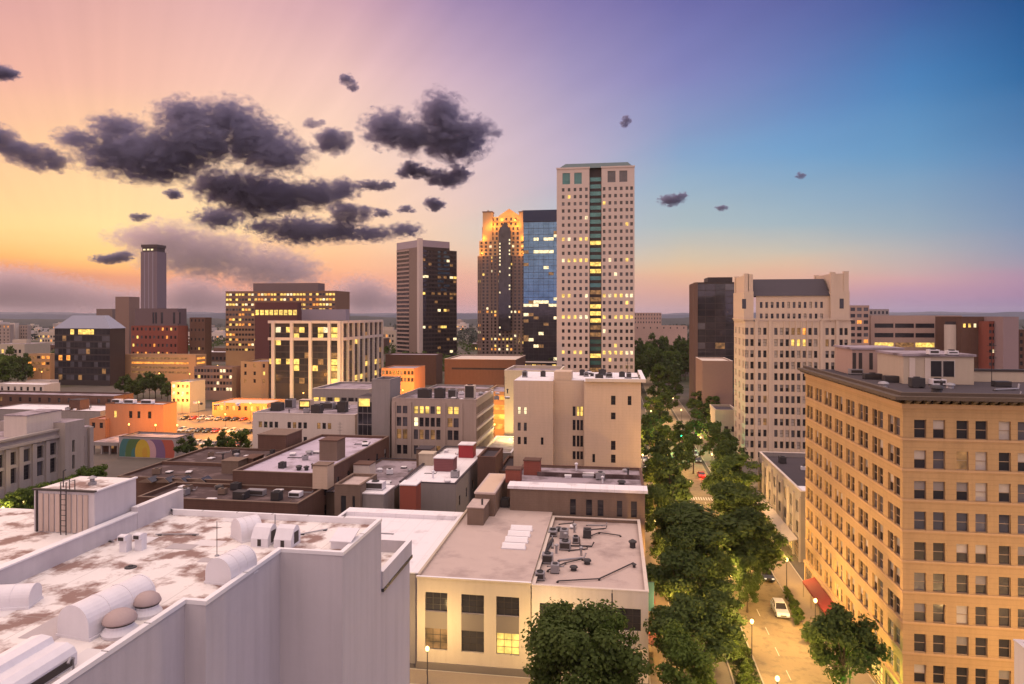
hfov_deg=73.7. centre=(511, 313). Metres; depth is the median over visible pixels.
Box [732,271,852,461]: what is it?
gothic block
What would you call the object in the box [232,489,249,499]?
roof unit
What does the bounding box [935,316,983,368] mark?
brick court block
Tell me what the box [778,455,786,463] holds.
fan box
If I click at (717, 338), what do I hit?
window
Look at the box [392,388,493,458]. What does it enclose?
taupe office
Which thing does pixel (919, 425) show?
window
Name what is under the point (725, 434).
street tree
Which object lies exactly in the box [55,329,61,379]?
window
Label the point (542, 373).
fan box
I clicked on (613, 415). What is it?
window
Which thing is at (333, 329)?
window
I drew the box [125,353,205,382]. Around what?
ochre parking deck
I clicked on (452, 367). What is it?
window
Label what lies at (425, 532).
white roof building
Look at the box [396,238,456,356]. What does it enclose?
corner tower
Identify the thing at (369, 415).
window
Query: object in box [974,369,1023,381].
roof wall
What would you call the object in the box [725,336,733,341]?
window
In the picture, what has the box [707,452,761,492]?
street tree
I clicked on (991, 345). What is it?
antenna mast
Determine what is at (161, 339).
red brick block
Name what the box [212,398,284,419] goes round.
street side block
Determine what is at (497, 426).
window
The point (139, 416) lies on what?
orange brick building
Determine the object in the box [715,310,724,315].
window
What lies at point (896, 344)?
window
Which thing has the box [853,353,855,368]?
window
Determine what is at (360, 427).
window
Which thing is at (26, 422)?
roof shed
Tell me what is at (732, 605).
street tree
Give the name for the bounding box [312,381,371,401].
flat grey building
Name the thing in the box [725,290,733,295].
window
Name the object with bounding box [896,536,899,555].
window
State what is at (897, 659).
window
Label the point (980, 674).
window
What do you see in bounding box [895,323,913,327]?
window
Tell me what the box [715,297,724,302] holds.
window
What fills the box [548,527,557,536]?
fan box
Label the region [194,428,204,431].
parked car
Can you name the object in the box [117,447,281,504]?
brown roof building
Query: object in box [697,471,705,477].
parked car
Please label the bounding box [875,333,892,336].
window
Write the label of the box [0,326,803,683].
ground
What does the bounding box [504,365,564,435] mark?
yellow lit building
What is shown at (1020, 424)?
window
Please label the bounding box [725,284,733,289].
window
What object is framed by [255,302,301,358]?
maroon top building
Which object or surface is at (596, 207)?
window
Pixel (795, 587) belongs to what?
pavement
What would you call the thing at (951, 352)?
cooling unit
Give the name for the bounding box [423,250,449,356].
window
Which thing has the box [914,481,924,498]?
window
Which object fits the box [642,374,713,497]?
street carriageway
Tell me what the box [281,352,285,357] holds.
window
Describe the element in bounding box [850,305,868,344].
balcony tower
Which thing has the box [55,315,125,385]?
sloped roof glass building
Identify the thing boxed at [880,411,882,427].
window
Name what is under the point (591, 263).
window
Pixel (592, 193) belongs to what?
window
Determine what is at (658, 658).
pavement
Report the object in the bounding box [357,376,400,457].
stair tower building
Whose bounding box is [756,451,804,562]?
grey low building
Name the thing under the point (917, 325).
window
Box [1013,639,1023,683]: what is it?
white corner building
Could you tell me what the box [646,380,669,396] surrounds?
street tree
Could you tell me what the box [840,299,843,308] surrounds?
window
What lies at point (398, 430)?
window
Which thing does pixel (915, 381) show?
fan box
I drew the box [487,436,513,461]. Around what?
lilac roof building
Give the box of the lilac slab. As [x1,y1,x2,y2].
[302,309,348,319]
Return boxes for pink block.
[635,313,660,324]
[635,325,686,346]
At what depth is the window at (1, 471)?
150.28 m
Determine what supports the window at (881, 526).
in the tan office building at (914, 520)
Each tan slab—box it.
[96,309,114,318]
[115,297,139,353]
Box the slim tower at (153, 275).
[141,244,165,307]
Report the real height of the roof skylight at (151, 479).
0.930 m
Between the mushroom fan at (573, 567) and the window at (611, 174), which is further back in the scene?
the window at (611, 174)
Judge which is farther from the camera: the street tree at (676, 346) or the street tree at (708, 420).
the street tree at (676, 346)
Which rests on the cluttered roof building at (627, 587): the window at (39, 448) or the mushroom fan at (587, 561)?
the mushroom fan at (587, 561)
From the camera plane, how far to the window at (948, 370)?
89.16 m
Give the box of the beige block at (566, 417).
[514,370,645,467]
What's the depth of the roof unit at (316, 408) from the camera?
191.14 m
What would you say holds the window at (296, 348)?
in the white framed building at (306, 356)
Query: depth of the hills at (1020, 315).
4688.96 m
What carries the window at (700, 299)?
in the dark glass tower at (711, 327)
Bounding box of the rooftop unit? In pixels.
[0,634,76,683]
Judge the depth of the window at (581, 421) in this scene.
152.13 m
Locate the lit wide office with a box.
[226,283,349,374]
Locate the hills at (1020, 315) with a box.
[0,312,1023,319]
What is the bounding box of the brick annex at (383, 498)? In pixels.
[362,485,394,508]
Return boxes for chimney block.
[221,457,247,473]
[319,436,345,460]
[505,466,522,482]
[523,457,541,474]
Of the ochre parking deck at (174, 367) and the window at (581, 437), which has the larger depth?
the ochre parking deck at (174, 367)
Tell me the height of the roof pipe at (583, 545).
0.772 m
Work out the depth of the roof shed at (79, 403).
276.66 m
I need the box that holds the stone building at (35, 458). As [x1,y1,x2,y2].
[0,418,93,504]
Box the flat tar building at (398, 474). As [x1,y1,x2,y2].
[326,458,415,515]
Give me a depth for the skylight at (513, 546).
97.11 m
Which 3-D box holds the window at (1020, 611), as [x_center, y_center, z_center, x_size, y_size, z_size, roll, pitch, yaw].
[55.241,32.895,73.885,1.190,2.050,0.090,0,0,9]
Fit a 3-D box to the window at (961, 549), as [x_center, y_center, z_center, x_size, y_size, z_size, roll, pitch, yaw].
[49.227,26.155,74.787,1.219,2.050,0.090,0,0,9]
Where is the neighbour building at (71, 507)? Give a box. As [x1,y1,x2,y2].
[0,476,137,564]
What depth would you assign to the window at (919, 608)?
75.45 m
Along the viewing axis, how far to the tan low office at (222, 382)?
357.20 m
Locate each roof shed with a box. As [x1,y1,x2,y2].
[3,409,61,436]
[69,398,89,409]
[245,454,264,463]
[257,428,302,449]
[312,461,334,488]
[353,460,375,473]
[416,445,434,466]
[418,451,436,465]
[466,498,489,525]
[474,473,506,515]
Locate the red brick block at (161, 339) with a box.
[131,326,187,353]
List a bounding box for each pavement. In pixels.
[410,668,563,683]
[645,496,678,683]
[661,389,714,472]
[740,505,875,683]
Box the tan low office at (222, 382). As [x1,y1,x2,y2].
[194,365,239,399]
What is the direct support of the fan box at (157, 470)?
on the brown roof building at (198, 463)
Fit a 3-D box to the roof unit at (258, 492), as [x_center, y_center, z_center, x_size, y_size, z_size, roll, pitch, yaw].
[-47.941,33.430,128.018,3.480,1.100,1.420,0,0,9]
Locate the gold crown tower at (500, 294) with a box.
[478,209,522,354]
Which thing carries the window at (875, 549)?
in the tan office building at (914, 520)
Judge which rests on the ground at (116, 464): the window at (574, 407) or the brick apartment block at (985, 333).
the brick apartment block at (985, 333)
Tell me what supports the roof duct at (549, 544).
on the cluttered roof building at (627, 587)
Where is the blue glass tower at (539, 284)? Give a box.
[523,210,556,360]
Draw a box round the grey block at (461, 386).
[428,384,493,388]
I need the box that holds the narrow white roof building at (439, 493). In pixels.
[399,446,485,511]
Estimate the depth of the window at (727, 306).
332.93 m
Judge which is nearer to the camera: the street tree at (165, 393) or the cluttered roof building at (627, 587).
the cluttered roof building at (627, 587)
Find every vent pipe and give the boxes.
[554,543,558,553]
[572,523,576,532]
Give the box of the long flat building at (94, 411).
[0,403,104,424]
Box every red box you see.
[399,480,421,509]
[433,454,457,471]
[458,441,476,457]
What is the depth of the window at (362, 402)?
179.93 m
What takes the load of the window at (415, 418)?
in the taupe office
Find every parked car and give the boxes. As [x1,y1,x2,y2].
[177,426,187,431]
[185,427,196,431]
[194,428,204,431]
[194,439,202,445]
[197,415,206,419]
[202,428,212,432]
[205,415,214,419]
[210,428,220,432]
[227,428,237,432]
[695,456,701,462]
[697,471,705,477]
[761,569,774,581]
[770,598,789,617]
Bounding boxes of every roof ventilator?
[87,475,96,485]
[628,539,636,548]
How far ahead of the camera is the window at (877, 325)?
402.18 m
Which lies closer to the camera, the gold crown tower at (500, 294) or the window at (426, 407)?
the window at (426, 407)
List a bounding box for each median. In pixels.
[641,388,672,475]
[675,499,763,683]
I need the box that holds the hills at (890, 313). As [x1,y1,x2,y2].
[0,311,980,314]
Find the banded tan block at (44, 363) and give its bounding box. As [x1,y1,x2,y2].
[27,353,54,379]
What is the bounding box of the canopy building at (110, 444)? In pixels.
[94,434,125,454]
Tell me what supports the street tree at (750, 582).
on the street carriageway at (794, 659)
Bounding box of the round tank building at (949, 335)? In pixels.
[944,322,955,350]
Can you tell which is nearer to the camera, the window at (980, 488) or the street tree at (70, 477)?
the window at (980, 488)
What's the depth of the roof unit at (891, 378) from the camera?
91.46 m
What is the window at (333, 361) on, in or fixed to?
in the white framed building at (306, 356)
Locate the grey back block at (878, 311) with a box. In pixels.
[869,309,888,314]
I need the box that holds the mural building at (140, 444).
[119,431,193,458]
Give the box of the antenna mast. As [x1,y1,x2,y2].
[987,341,996,379]
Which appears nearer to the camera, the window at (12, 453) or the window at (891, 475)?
the window at (891, 475)
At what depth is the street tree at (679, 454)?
180.82 m
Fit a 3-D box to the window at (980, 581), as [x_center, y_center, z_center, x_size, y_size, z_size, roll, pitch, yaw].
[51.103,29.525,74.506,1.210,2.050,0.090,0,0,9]
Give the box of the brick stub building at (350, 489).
[334,473,376,515]
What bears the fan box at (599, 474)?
on the white coping building at (551, 488)
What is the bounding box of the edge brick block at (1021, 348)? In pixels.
[1019,329,1023,368]
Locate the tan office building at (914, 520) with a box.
[797,366,1023,683]
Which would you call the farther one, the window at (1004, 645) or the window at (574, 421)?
the window at (574, 421)
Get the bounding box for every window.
[0,471,1,486]
[11,452,13,464]
[11,468,13,483]
[24,449,27,461]
[24,465,27,479]
[37,446,41,457]
[37,461,41,475]
[50,443,53,454]
[50,458,53,472]
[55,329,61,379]
[132,357,187,359]
[132,362,187,363]
[132,366,187,368]
[132,371,187,373]
[226,293,308,350]
[269,325,380,382]
[276,352,280,357]
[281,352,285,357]
[294,346,298,351]
[294,365,298,370]
[299,327,303,332]
[299,346,303,351]
[299,365,303,370]
[300,402,308,405]
[313,327,317,332]
[313,346,317,351]
[313,378,317,383]
[318,327,322,332]
[318,346,322,351]
[318,359,322,364]
[318,378,322,383]
[331,327,336,332]
[331,346,336,351]
[331,353,336,357]
[331,359,336,364]
[331,366,336,370]
[331,372,336,377]
[341,496,345,512]
[358,402,362,412]
[358,413,362,423]
[358,425,362,434]
[359,399,369,405]
[363,413,366,423]
[363,425,366,434]
[368,402,371,412]
[368,414,371,423]
[368,425,371,434]
[397,251,408,254]
[397,255,408,258]
[397,280,408,282]
[397,305,408,307]
[397,309,408,311]
[397,313,408,315]
[397,317,408,319]
[397,321,408,323]
[397,417,400,425]
[397,429,400,438]
[397,445,400,453]
[403,417,406,425]
[403,429,406,438]
[403,445,406,453]
[414,417,417,425]
[414,429,417,438]
[420,406,423,413]
[420,417,423,425]
[420,430,423,438]
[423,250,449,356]
[425,406,428,413]
[425,418,428,426]
[425,430,428,438]
[426,592,446,610]
[426,628,446,649]
[431,406,434,413]
[431,418,434,426]
[431,430,434,439]
[437,430,439,439]
[448,418,451,426]
[448,430,451,439]
[452,367,506,369]
[454,407,458,413]
[454,418,458,426]
[454,430,458,439]
[462,594,483,613]
[462,630,483,651]
[480,239,522,353]
[494,405,503,409]
[494,414,503,418]
[495,424,503,428]
[496,596,518,615]
[496,633,518,654]
[524,222,556,359]
[562,173,569,183]
[570,499,575,514]
[573,406,575,415]
[573,420,575,429]
[573,435,575,446]
[574,173,581,183]
[580,420,582,429]
[580,436,582,446]
[586,499,591,515]
[590,177,600,181]
[590,184,600,188]
[590,191,600,195]
[590,198,600,202]
[590,205,600,209]
[590,212,600,216]
[590,219,600,223]
[590,227,600,230]
[590,234,600,237]
[590,241,600,244]
[590,248,600,251]
[590,255,600,258]
[590,262,600,265]
[590,269,600,272]
[590,276,600,279]
[590,283,600,286]
[590,290,600,293]
[590,297,600,300]
[590,304,600,307]
[590,311,600,315]
[590,318,600,322]
[590,325,600,329]
[590,332,600,336]
[590,339,600,343]
[590,347,600,350]
[590,354,600,357]
[590,361,600,364]
[590,368,600,371]
[597,500,602,515]
[608,171,615,181]
[611,396,615,404]
[611,413,615,418]
[611,441,615,449]
[611,455,615,462]
[617,501,621,516]
[618,608,640,630]
[619,171,626,181]
[631,501,636,517]
[698,284,704,289]
[698,291,704,296]
[698,297,704,302]
[698,304,704,309]
[698,310,704,315]
[698,317,704,322]
[698,323,704,328]
[698,330,704,335]
[698,336,704,341]
[698,343,704,348]
[698,349,704,354]
[706,284,714,289]
[706,291,714,296]
[706,297,714,302]
[706,304,714,309]
[706,310,714,315]
[706,317,714,322]
[706,323,714,328]
[706,330,714,335]
[706,336,714,341]
[706,343,714,348]
[706,349,714,354]
[715,284,724,289]
[715,291,724,295]
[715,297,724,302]
[715,304,724,309]
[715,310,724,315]
[715,317,724,322]
[715,323,724,328]
[715,330,724,335]
[715,336,724,341]
[715,343,724,348]
[715,349,724,354]
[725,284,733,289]
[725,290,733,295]
[725,297,732,302]
[725,304,732,309]
[725,310,732,315]
[725,317,733,322]
[725,323,733,328]
[725,330,733,335]
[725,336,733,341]
[725,343,733,348]
[725,349,733,354]
[725,356,733,361]
[742,299,745,308]
[795,541,797,556]
[806,567,811,578]
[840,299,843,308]
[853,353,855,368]
[859,353,861,368]
[860,404,862,419]
[865,406,867,421]
[865,432,867,448]
[865,459,867,474]
[869,353,872,369]
[871,663,881,683]
[874,409,876,425]
[874,437,876,452]
[874,464,876,480]
[874,492,876,508]
[874,519,876,535]
[874,547,876,563]
[875,323,892,327]
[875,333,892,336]
[875,342,892,345]
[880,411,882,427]
[880,439,882,456]
[880,468,882,484]
[880,496,882,512]
[880,524,882,540]
[880,552,882,568]
[880,580,882,596]
[880,608,882,625]
[886,673,894,683]
[890,415,892,432]
[890,444,892,461]
[890,473,892,490]
[890,503,892,519]
[890,532,892,549]
[890,561,892,578]
[890,590,892,607]
[890,619,892,636]
[890,649,892,666]
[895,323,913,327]
[895,333,913,337]
[895,343,913,346]
[896,417,899,435]
[896,447,899,465]
[896,477,899,495]
[896,507,899,525]
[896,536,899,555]
[896,566,899,585]
[896,596,899,614]
[896,626,899,644]
[896,656,899,674]
[914,420,924,437]
[914,450,924,468]
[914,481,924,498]
[914,511,924,529]
[914,542,924,559]
[914,572,924,590]
[914,603,924,620]
[914,634,924,651]
[914,664,924,682]
[916,324,933,327]
[916,333,933,337]
[916,343,933,346]
[931,360,942,376]
[933,420,943,438]
[933,451,943,468]
[933,481,943,499]
[933,512,943,530]
[933,543,943,560]
[933,573,943,591]
[933,604,943,622]
[933,635,943,652]
[933,666,943,683]
[942,360,954,377]
[956,421,967,438]
[956,451,967,469]
[956,482,967,500]
[956,513,967,531]
[956,544,967,561]
[956,575,967,592]
[956,606,967,623]
[956,636,967,654]
[956,667,967,683]
[975,421,986,439]
[975,452,986,470]
[975,483,986,501]
[975,514,986,531]
[975,545,986,562]
[975,576,986,593]
[975,607,986,624]
[975,638,986,655]
[975,669,986,683]
[999,421,1009,439]
[999,453,1009,470]
[999,484,1009,501]
[999,515,1009,532]
[999,546,1009,564]
[999,577,1009,595]
[999,608,1009,626]
[999,639,1009,657]
[999,670,1009,683]
[1018,422,1023,440]
[1018,453,1023,471]
[1018,484,1023,502]
[1018,515,1023,533]
[1018,547,1023,564]
[1018,578,1023,595]
[1018,609,1023,627]
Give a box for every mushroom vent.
[100,607,138,640]
[133,590,162,619]
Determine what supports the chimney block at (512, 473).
on the white coping building at (551, 488)
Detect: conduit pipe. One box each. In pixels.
[155,533,198,535]
[301,528,327,534]
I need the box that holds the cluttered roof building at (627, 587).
[531,516,648,683]
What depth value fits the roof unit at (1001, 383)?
85.71 m
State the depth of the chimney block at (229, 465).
157.59 m
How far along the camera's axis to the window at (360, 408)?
180.11 m
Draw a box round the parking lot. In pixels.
[95,408,252,449]
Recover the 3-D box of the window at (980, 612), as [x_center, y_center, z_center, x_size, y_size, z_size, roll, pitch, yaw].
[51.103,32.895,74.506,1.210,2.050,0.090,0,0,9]
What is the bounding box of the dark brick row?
[0,390,132,405]
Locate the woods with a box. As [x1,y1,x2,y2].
[31,323,1023,373]
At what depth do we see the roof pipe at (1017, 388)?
82.01 m
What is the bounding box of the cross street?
[644,480,757,493]
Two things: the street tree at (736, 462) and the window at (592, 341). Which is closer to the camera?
the street tree at (736, 462)
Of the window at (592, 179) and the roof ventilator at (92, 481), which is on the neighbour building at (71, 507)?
the roof ventilator at (92, 481)
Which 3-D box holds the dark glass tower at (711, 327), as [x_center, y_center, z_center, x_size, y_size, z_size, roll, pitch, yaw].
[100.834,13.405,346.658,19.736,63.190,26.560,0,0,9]
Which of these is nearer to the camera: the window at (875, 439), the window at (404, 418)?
the window at (875, 439)
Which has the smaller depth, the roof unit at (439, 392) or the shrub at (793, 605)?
the shrub at (793, 605)
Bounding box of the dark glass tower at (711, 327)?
[689,277,733,405]
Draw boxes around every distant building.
[0,339,49,357]
[34,327,48,331]
[39,330,54,343]
[212,330,225,341]
[212,348,225,361]
[383,327,396,348]
[383,338,389,353]
[457,322,468,329]
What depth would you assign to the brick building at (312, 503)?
124.93 m
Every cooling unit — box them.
[366,480,385,489]
[926,348,939,354]
[945,349,958,355]
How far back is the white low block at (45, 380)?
379.03 m
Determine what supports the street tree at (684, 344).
on the ground at (116, 464)
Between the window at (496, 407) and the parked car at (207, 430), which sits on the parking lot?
the parked car at (207, 430)
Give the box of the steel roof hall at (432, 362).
[385,353,442,384]
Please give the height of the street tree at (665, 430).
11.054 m
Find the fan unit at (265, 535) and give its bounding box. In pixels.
[251,514,300,547]
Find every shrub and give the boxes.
[731,642,743,658]
[737,668,755,683]
[739,645,750,654]
[739,654,754,667]
[740,659,753,672]
[783,585,790,594]
[784,591,793,598]
[788,598,799,606]
[790,601,798,610]
[791,607,804,619]
[793,617,802,624]
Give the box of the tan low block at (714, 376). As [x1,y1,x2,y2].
[696,357,732,412]
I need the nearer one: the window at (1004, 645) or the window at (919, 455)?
the window at (1004, 645)
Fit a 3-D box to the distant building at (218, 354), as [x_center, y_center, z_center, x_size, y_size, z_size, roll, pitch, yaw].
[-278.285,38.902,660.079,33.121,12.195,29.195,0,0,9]
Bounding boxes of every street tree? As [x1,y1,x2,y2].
[0,354,17,381]
[0,358,11,380]
[0,488,33,508]
[0,494,28,508]
[5,345,18,381]
[9,353,33,381]
[23,493,33,508]
[26,482,49,508]
[56,475,75,481]
[71,468,100,476]
[79,464,107,476]
[114,373,130,390]
[123,378,140,392]
[131,381,145,400]
[136,371,150,397]
[140,371,157,398]
[146,373,164,398]
[154,376,169,398]
[160,383,170,400]
[173,434,197,452]
[201,437,213,447]
[215,429,233,446]
[228,428,250,447]
[521,597,653,683]
[584,612,642,683]
[635,337,643,354]
[635,344,644,358]
[635,353,649,371]
[635,358,649,391]
[641,343,649,352]
[641,411,664,434]
[641,426,653,447]
[641,430,665,457]
[641,619,718,683]
[642,452,668,483]
[643,395,664,411]
[643,591,747,676]
[644,458,684,490]
[645,332,657,347]
[645,348,660,358]
[645,483,676,531]
[646,344,653,349]
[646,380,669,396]
[646,502,704,558]
[646,549,738,603]
[647,353,672,372]
[648,499,792,571]
[649,363,664,382]
[650,402,672,422]
[651,349,672,367]
[652,461,693,501]
[654,338,667,351]
[654,424,681,446]
[656,367,680,385]
[656,524,734,583]
[658,335,668,349]
[659,439,695,475]
[660,390,679,410]
[662,351,676,365]
[665,343,680,351]
[665,363,680,380]
[667,377,683,396]
[670,420,697,445]
[671,351,688,380]
[673,338,688,354]
[679,339,688,373]
[682,434,707,473]
[683,544,737,580]
[684,411,705,444]
[685,390,701,408]
[689,401,709,419]
[689,586,747,642]
[694,420,721,453]
[700,466,743,491]
[703,396,720,408]
[703,424,739,451]
[705,408,710,423]
[705,479,773,523]
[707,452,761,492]
[710,447,744,477]
[712,438,746,459]
[715,505,788,573]
[732,555,764,612]
[799,601,893,683]
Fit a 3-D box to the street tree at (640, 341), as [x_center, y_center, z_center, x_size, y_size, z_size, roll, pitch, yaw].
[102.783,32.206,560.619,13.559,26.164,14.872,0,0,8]
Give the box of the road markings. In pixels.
[691,497,790,679]
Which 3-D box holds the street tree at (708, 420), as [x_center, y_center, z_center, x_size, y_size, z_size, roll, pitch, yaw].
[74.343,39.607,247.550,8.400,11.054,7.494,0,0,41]
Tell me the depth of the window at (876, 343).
402.13 m
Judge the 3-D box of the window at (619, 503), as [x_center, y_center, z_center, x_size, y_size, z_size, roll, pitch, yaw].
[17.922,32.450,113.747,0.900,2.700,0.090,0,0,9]
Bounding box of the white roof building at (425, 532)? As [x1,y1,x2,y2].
[338,507,463,663]
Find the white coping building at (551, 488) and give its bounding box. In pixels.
[507,464,647,555]
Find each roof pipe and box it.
[557,553,586,561]
[571,542,594,546]
[586,522,607,525]
[993,384,1019,390]
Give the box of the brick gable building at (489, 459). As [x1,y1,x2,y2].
[477,447,502,487]
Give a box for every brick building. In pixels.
[105,401,176,437]
[137,482,323,514]
[232,434,388,515]
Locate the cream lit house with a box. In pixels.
[171,379,204,412]
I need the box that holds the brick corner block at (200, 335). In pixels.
[190,317,211,364]
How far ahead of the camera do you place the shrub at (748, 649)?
89.57 m
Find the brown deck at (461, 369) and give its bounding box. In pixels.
[444,354,524,385]
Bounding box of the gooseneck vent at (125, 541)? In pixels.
[117,532,146,552]
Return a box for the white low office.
[252,401,356,447]
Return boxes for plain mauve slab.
[978,316,1018,368]
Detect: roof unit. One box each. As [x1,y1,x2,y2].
[112,399,122,402]
[124,399,136,403]
[141,399,154,403]
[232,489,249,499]
[247,488,266,495]
[271,402,283,410]
[271,490,282,500]
[285,398,295,407]
[288,490,302,497]
[299,399,313,409]
[311,404,322,413]
[320,401,335,409]
[337,401,347,412]
[417,388,431,397]
[434,387,445,397]
[448,388,457,398]
[465,384,475,398]
[848,368,862,374]
[862,372,881,379]
[882,375,898,382]
[929,378,946,385]
[991,380,1011,386]
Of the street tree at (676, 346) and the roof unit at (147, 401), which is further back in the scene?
the street tree at (676, 346)
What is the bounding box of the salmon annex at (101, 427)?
[90,416,109,440]
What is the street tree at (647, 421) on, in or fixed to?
on the street carriageway at (722, 675)
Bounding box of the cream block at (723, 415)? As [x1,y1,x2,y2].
[709,404,733,444]
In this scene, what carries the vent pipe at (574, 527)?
on the cluttered roof building at (627, 587)
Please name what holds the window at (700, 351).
in the dark glass tower at (711, 327)
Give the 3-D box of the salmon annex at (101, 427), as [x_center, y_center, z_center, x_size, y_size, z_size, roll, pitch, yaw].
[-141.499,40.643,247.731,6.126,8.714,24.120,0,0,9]
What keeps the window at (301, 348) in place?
in the white framed building at (306, 356)
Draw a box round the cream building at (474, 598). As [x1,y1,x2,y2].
[416,506,552,677]
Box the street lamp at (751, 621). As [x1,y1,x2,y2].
[750,619,753,659]
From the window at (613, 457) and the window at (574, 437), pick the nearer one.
the window at (613, 457)
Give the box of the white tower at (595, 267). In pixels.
[556,162,634,372]
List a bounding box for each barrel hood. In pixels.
[0,582,43,610]
[56,574,155,641]
[204,545,257,585]
[230,514,261,543]
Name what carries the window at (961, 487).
in the tan office building at (914, 520)
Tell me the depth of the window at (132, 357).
444.14 m
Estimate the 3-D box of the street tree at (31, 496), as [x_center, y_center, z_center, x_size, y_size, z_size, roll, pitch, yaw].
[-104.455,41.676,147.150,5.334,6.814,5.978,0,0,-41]
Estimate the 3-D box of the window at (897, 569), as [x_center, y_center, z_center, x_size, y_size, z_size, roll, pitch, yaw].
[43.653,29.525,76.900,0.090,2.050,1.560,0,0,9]
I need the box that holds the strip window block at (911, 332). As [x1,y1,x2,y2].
[869,315,961,350]
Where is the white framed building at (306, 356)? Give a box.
[268,320,382,400]
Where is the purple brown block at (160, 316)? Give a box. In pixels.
[135,308,186,325]
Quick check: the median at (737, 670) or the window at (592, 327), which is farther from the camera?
the window at (592, 327)
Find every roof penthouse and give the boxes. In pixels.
[833,345,904,373]
[875,350,975,384]
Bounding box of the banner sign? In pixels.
[648,581,653,610]
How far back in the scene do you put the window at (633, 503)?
113.43 m
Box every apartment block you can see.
[0,324,13,343]
[10,323,18,339]
[19,325,30,339]
[978,321,993,368]
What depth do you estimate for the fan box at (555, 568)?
90.29 m
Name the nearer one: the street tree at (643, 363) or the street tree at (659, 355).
the street tree at (643, 363)
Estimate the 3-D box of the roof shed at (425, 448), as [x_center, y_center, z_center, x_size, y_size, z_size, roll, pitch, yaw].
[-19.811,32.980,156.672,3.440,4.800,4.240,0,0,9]
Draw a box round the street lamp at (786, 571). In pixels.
[785,558,787,586]
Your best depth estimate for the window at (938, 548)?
75.15 m
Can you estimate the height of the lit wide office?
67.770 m
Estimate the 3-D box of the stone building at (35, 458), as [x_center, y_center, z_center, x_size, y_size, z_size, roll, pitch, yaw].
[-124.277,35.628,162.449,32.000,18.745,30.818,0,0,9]
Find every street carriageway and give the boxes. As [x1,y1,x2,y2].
[641,398,732,683]
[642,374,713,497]
[690,498,837,683]
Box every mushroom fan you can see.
[214,484,222,489]
[305,450,312,454]
[570,565,577,570]
[583,558,590,564]
[617,480,625,484]
[878,381,888,387]
[929,384,943,392]
[944,383,954,388]
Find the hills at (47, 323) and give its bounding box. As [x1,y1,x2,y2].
[0,316,1023,328]
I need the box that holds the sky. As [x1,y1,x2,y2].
[0,0,1023,313]
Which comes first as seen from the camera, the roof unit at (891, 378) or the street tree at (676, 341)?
the roof unit at (891, 378)
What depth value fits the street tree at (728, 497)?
133.04 m
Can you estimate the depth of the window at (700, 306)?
334.85 m
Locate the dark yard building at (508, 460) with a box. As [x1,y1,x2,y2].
[499,456,513,496]
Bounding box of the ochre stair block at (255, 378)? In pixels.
[241,359,268,398]
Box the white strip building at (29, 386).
[0,382,59,390]
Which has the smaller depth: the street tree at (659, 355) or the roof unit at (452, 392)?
the roof unit at (452, 392)
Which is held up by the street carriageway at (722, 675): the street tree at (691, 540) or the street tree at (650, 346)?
the street tree at (691, 540)
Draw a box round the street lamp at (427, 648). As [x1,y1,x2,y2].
[425,646,428,683]
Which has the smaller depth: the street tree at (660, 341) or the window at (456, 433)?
the window at (456, 433)
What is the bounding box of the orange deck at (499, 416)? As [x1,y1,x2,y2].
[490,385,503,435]
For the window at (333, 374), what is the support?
in the white framed building at (306, 356)
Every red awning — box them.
[648,629,658,646]
[803,577,832,614]
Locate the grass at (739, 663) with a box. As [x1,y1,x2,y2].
[650,418,761,683]
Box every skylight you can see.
[139,475,157,482]
[156,475,175,482]
[172,475,191,481]
[192,475,211,482]
[501,542,525,549]
[504,536,528,543]
[507,530,530,537]
[510,525,532,531]
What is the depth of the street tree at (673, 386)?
339.10 m
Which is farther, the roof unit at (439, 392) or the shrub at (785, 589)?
the roof unit at (439, 392)
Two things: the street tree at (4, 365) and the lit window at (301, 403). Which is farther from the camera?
the street tree at (4, 365)
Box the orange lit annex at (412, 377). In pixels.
[382,365,424,393]
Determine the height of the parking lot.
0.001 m
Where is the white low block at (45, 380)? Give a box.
[26,379,58,382]
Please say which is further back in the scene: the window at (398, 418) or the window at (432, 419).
the window at (398, 418)
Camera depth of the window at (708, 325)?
334.28 m
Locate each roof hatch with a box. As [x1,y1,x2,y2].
[329,527,359,548]
[583,472,593,477]
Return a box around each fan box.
[152,467,161,474]
[182,487,189,495]
[183,484,192,490]
[218,487,227,494]
[230,482,241,489]
[232,449,239,454]
[278,461,286,468]
[302,455,307,459]
[303,407,309,412]
[386,468,392,474]
[450,470,459,477]
[500,496,509,507]
[522,370,527,376]
[535,569,544,580]
[540,371,545,376]
[542,551,553,563]
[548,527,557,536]
[550,561,559,573]
[559,527,568,538]
[559,539,570,550]
[572,535,578,543]
[583,527,590,538]
[595,373,602,377]
[596,471,604,479]
[599,369,605,374]
[606,372,612,377]
[619,371,624,376]
[626,372,631,378]
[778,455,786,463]
[908,376,924,387]
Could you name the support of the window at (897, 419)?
in the tan office building at (914, 520)
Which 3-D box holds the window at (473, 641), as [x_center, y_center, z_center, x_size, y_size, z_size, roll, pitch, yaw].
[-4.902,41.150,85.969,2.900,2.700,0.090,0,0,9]
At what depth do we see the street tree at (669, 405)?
298.50 m
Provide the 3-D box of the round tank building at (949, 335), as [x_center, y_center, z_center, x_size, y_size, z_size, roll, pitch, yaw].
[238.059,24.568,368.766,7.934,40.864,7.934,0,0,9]
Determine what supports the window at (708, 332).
in the dark glass tower at (711, 327)
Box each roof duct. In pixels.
[540,538,553,568]
[546,558,582,571]
[556,562,633,582]
[587,532,620,538]
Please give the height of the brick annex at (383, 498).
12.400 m
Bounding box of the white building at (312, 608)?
[0,489,412,683]
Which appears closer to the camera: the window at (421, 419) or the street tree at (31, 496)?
the street tree at (31, 496)

